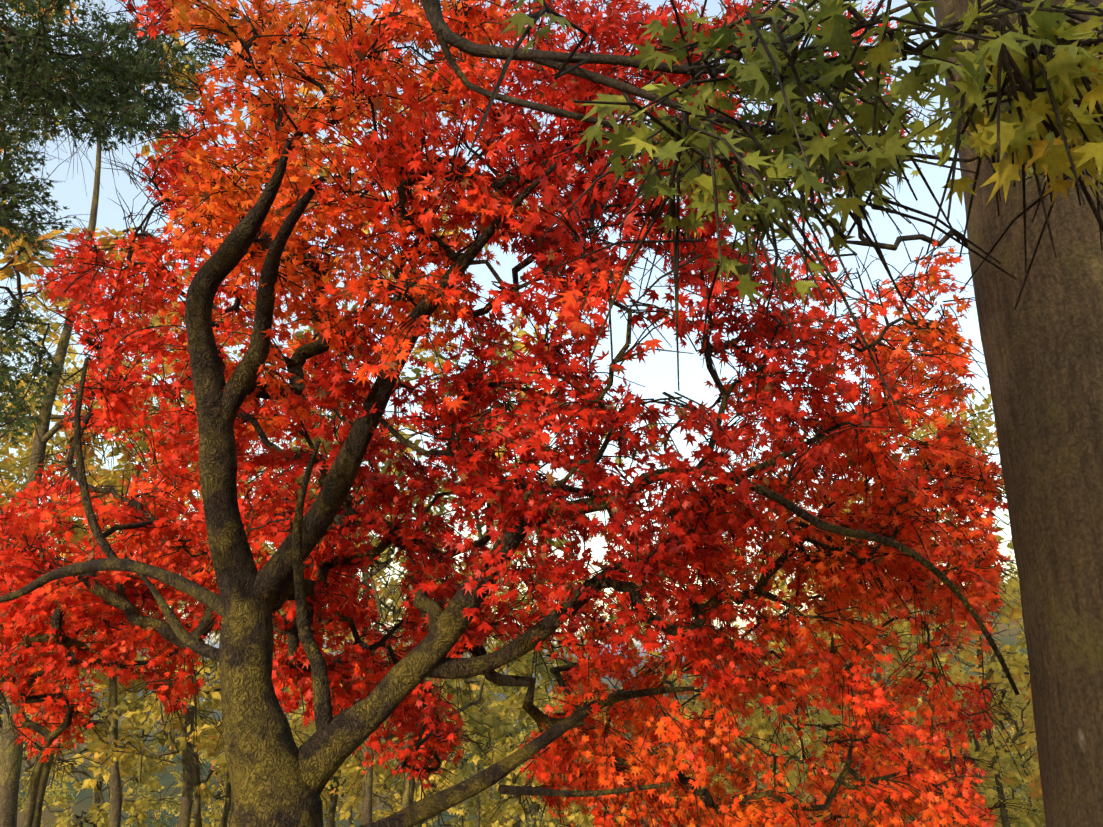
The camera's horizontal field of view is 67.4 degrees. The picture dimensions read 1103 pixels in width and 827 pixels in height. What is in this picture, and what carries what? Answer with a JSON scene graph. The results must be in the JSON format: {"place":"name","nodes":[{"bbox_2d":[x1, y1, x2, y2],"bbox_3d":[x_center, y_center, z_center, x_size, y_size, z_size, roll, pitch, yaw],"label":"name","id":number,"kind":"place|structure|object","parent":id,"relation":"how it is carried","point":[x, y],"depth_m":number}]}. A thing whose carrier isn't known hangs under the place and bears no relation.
{"place":"outdoors","nodes":[
{"label":"outdoors","id":0,"kind":"place"},
{"bbox_2d":[0,0,251,501],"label":"green tree","id":1,"kind":"object","parent":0,"point":[71,86],"depth_m":6.29},
{"bbox_2d":[0,0,1016,645],"label":"sky","id":2,"kind":"structure","parent":0,"point":[659,375]},
{"bbox_2d":[0,586,1040,826],"bbox_3d":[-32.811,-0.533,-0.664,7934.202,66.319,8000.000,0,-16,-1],"label":"ground","id":3,"kind":"structure","parent":0,"point":[168,778],"depth_m":207.52},
{"bbox_2d":[0,0,1039,826],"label":"maple tree","id":4,"kind":"object","parent":3,"relation":"on","point":[570,318],"depth_m":3.42},
{"bbox_2d":[0,0,1045,826],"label":"slope trees","id":5,"kind":"object","parent":3,"relation":"on","point":[1012,776],"depth_m":13.23},
{"bbox_2d":[731,0,998,456],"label":"maple","id":6,"kind":"object","parent":3,"relation":"on","point":[864,241],"depth_m":6.75},
{"bbox_2d":[627,0,1102,826],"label":"tree","id":7,"kind":"object","parent":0,"point":[1043,350],"depth_m":2.23},
{"bbox_2d":[421,0,1102,423],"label":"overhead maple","id":8,"kind":"object","parent":7,"relation":"on","point":[1065,72],"depth_m":1.22}
]}

